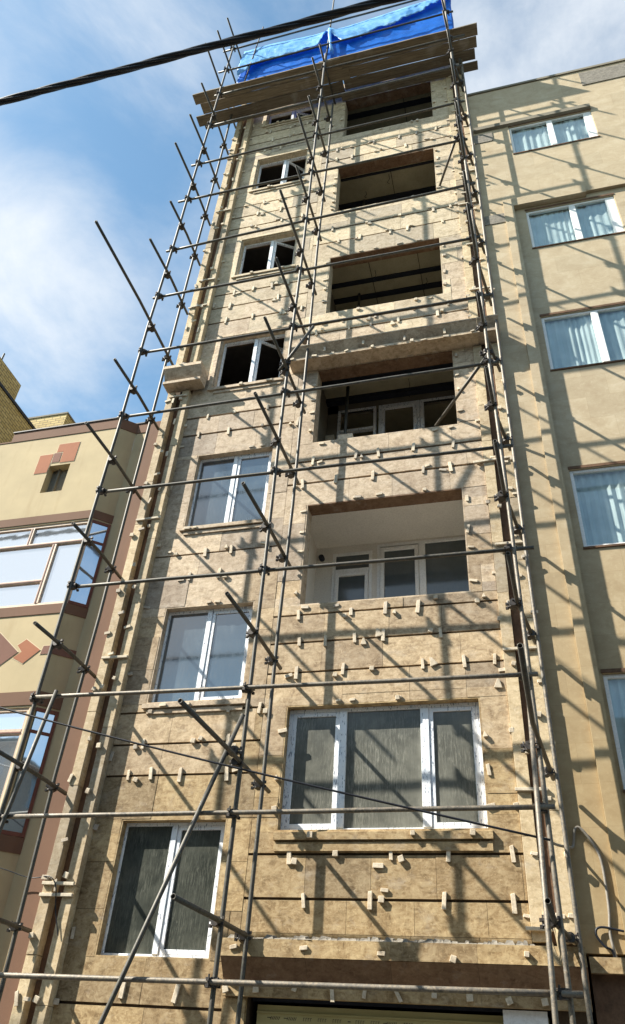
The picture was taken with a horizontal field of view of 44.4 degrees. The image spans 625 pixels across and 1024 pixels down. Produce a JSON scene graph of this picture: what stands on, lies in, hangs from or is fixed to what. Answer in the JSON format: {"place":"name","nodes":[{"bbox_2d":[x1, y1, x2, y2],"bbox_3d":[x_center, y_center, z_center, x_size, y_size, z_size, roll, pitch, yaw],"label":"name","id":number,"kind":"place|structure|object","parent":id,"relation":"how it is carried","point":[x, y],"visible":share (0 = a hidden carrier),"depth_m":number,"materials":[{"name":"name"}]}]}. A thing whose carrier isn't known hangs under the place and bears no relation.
{"place":"outdoors","nodes":[
{"label":"outdoors","id":0,"kind":"place"},
{"bbox_2d":[0,0,405,105],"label":"overhead line","id":1,"kind":"object","parent":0,"point":[325,16],"visible":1,"depth_m":10.27,"materials":[{"name":"black rubber"}]},
{"bbox_2d":[0,0,624,422],"label":"sky","id":2,"kind":"structure","parent":0,"point":[104,151],"materials":[{"name":"blue"}]},
{"bbox_2d":[467,58,624,1023],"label":"stone house","id":3,"kind":"structure","parent":0,"point":[550,153],"depth_m":11.62,"materials":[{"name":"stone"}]},
{"bbox_2d":[508,108,599,154],"bbox_3d":[5.126,-8.068,16.363,1.760,1.360,0.166,-6,-39,13],"label":"window","id":4,"kind":"structure","parent":3,"relation":"in","point":[550,133],"depth_m":16.47,"materials":[{"name":"clear glass"}]},
{"bbox_2d":[525,193,624,248],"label":"window","id":5,"kind":"structure","parent":3,"relation":"in","point":[597,218],"depth_m":14.50,"materials":[{"name":"clear glass"}]},
{"bbox_2d":[545,826,617,957],"bbox_3d":[2.427,3.517,7.273,0.273,1.281,1.180,-27,-48,34],"label":"wall cable","id":6,"kind":"object","parent":3,"relation":"attached to","point":[603,873],"depth_m":7.60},
{"bbox_2d":[540,301,624,371],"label":"window","id":7,"kind":"structure","parent":3,"relation":"in","point":[595,337],"depth_m":12.57,"materials":[{"name":"clear glass"}]},
{"bbox_2d":[568,460,624,548],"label":"window","id":8,"kind":"structure","parent":3,"relation":"in","point":[599,493],"depth_m":10.55,"materials":[{"name":"clear glass"}]},
{"bbox_2d":[595,926,623,956],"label":"wall cable","id":9,"kind":"object","parent":3,"relation":"attached to","point":[601,942],"depth_m":7.32,"materials":[{"name":"black rubber"}]},
{"bbox_2d":[600,668,624,792],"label":"window","id":10,"kind":"structure","parent":3,"relation":"in","point":[614,684],"depth_m":8.78,"materials":[{"name":"clear glass"}]},
{"bbox_3d":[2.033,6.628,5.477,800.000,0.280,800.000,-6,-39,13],"label":"ground","id":11,"kind":"structure","parent":0,"visible":0},
{"bbox_2d":[0,353,35,442],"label":"brick house","id":12,"kind":"structure","parent":11,"relation":"on","point":[13,417],"depth_m":17.51,"materials":[{"name":"brick"}]},
{"bbox_2d":[0,417,160,1023],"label":"stucco house","id":13,"kind":"structure","parent":11,"relation":"on","point":[50,478],"depth_m":11.60,"materials":[{"name":"beige paint"}]},
{"bbox_2d":[0,707,58,837],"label":"window","id":14,"kind":"structure","parent":13,"relation":"in","point":[12,724],"depth_m":10.06,"materials":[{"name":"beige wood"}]},
{"bbox_2d":[28,412,75,428],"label":"stair tower","id":15,"kind":"structure","parent":13,"relation":"on","point":[51,420],"depth_m":18.79,"materials":[{"name":"yellow brick"}]},
{"bbox_2d":[0,519,110,608],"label":"window","id":16,"kind":"structure","parent":13,"relation":"in","point":[37,563],"depth_m":12.05,"materials":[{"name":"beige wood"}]},
{"bbox_2d":[9,63,592,1023],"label":"apartment building","id":17,"kind":"structure","parent":11,"relation":"on","point":[421,899],"depth_m":9.94,"materials":[{"name":"stone"}]},
{"bbox_2d":[0,867,58,935],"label":"telephone wire","id":18,"kind":"object","parent":17,"relation":"attached to","point":[55,893],"visible":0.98,"depth_m":8.77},
{"bbox_2d":[94,818,227,959],"bbox_3d":[-1.661,4.263,8.708,1.350,1.450,0.198,-6,-39,13],"label":"window","id":19,"kind":"structure","parent":17,"relation":"in","point":[146,849],"depth_m":8.73,"materials":[{"name":"glass"}]},
{"bbox_2d":[141,601,254,714],"bbox_3d":[-1.477,1.994,10.432,1.440,1.620,0.245,-6,-39,13],"label":"window","id":20,"kind":"structure","parent":17,"relation":"in","point":[199,646],"depth_m":10.51,"materials":[{"name":"glass"}]},
{"bbox_2d":[179,446,273,535],"bbox_3d":[-1.293,-0.315,12.218,1.430,1.670,0.245,-6,-39,13],"label":"window","id":21,"kind":"structure","parent":17,"relation":"in","point":[220,504],"depth_m":12.29,"materials":[{"name":"grey glass"}]},
{"bbox_2d":[207,324,288,393],"bbox_3d":[-1.106,-2.673,14.219,1.425,1.600,0.512,-6,-39,13],"label":"window","id":22,"kind":"structure","parent":17,"relation":"in","point":[257,340],"depth_m":14.27,"materials":[{"name":"white plastic"}]},
{"bbox_2d":[231,227,299,280],"bbox_3d":[-0.932,-5.307,16.216,1.385,1.500,0.434,-6,-39,13],"label":"window","id":23,"kind":"structure","parent":17,"relation":"in","point":[274,240],"depth_m":16.40,"materials":[{"name":"white plastic"}]},
{"bbox_2d":[248,147,307,193],"bbox_3d":[-0.719,-7.944,18.312,1.395,1.610,0.519,-6,-39,13],"label":"window","id":24,"kind":"structure","parent":17,"relation":"in","point":[286,159],"depth_m":18.53,"materials":[{"name":"white plastic"}]},
{"bbox_2d":[262,99,313,128],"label":"window","id":25,"kind":"structure","parent":17,"relation":"in","point":[293,112],"depth_m":20.10,"materials":[{"name":"white plastic"}]},
{"bbox_2d":[273,697,493,851],"bbox_3d":[0.801,3.031,8.855,2.420,1.725,0.250,-6,-39,13],"label":"window","id":26,"kind":"structure","parent":17,"relation":"in","point":[422,752],"depth_m":8.90,"materials":[{"name":"glass"}]},
{"bbox_2d":[503,1010,547,1023],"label":"white sheet","id":27,"kind":"object","parent":17,"relation":"hanging from","point":[522,1017],"visible":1,"depth_m":7.06,"materials":[{"name":"white plastic"}]},
{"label":"pavement","id":28,"kind":"structure","parent":0,"visible":0},
{"bbox_2d":[0,0,593,1023],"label":"scaffold","id":29,"kind":"object","parent":28,"relation":"on","point":[548,918],"visible":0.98,"depth_m":9.58,"materials":[{"name":"grey metal"}]},
{"bbox_2d":[192,58,341,104],"bbox_3d":[-1.178,-10.886,19.377,3.900,0.070,0.266,-6,-39,13],"label":"plank","id":30,"kind":"object","parent":29,"relation":"on","point":[200,98],"visible":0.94,"depth_m":19.35,"materials":[{"name":"brown wood"}]},
{"bbox_2d":[196,81,344,126],"bbox_3d":[-1.118,-10.533,19.790,3.950,0.070,0.275,-6,-39,13],"label":"plank","id":31,"kind":"object","parent":29,"relation":"on","point":[267,104],"visible":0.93,"depth_m":19.76,"materials":[{"name":"brown wood"}]},
{"bbox_2d":[205,94,340,129],"bbox_3d":[-1.049,-10.407,19.914,3.700,0.080,0.100,-6,-39,13],"label":"plank","id":32,"kind":"object","parent":29,"relation":"on","point":[273,112],"visible":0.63,"depth_m":19.89,"materials":[{"name":"brown wood"}]},
{"bbox_2d":[200,68,349,113],"bbox_3d":[-0.981,-10.737,19.547,3.930,0.063,0.270,-6,-39,13],"label":"plank","id":33,"kind":"object","parent":29,"relation":"on","point":[276,90],"visible":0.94,"depth_m":19.52,"materials":[{"name":"brown wood"}]},
{"bbox_2d":[0,707,549,840],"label":"service cable","id":34,"kind":"object","parent":29,"relation":"attached to","point":[340,792],"visible":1,"depth_m":7.63,"materials":[{"name":"black rubber"}]},
{"bbox_2d":[237,0,453,82],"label":"tarpaulin","id":35,"kind":"object","parent":29,"relation":"hanging from","point":[424,9],"visible":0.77,"depth_m":19.79,"materials":[{"name":"blue plastic"}]},
{"bbox_2d":[318,22,477,67],"bbox_3d":[2.044,-11.267,18.624,3.860,0.059,0.276,-6,-39,13],"label":"plank","id":36,"kind":"object","parent":29,"relation":"on","point":[469,30],"visible":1,"depth_m":18.53,"materials":[{"name":"brown wood"}]},
{"bbox_2d":[340,36,476,77],"bbox_3d":[2.161,-11.101,18.802,3.670,0.059,0.255,-6,-39,13],"label":"plank","id":37,"kind":"object","parent":29,"relation":"on","point":[410,57],"visible":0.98,"depth_m":18.72,"materials":[{"name":"brown wood"}]},
{"bbox_2d":[343,48,474,89],"bbox_3d":[2.373,-10.947,18.944,3.240,0.058,0.247,-6,-39,13],"label":"plank","id":38,"kind":"object","parent":29,"relation":"on","point":[406,70],"visible":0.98,"depth_m":18.93,"materials":[{"name":"brown wood"}]},
{"bbox_2d":[341,61,477,101],"bbox_3d":[2.384,-10.718,19.062,3.400,0.061,0.209,-6,-39,13],"label":"plank","id":39,"kind":"object","parent":29,"relation":"on","point":[470,66],"visible":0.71,"depth_m":19.06,"materials":[{"name":"brown wood"}]},
{"bbox_2d":[551,928,561,964],"bbox_3d":[2.234,3.992,7.060,0.114,0.326,0.082,-25,-46,32],"label":"rope hank","id":40,"kind":"object","parent":29,"relation":"attached to","point":[558,959],"visible":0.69,"depth_m":7.02,"materials":[{"name":"beige fabric"}]}
]}

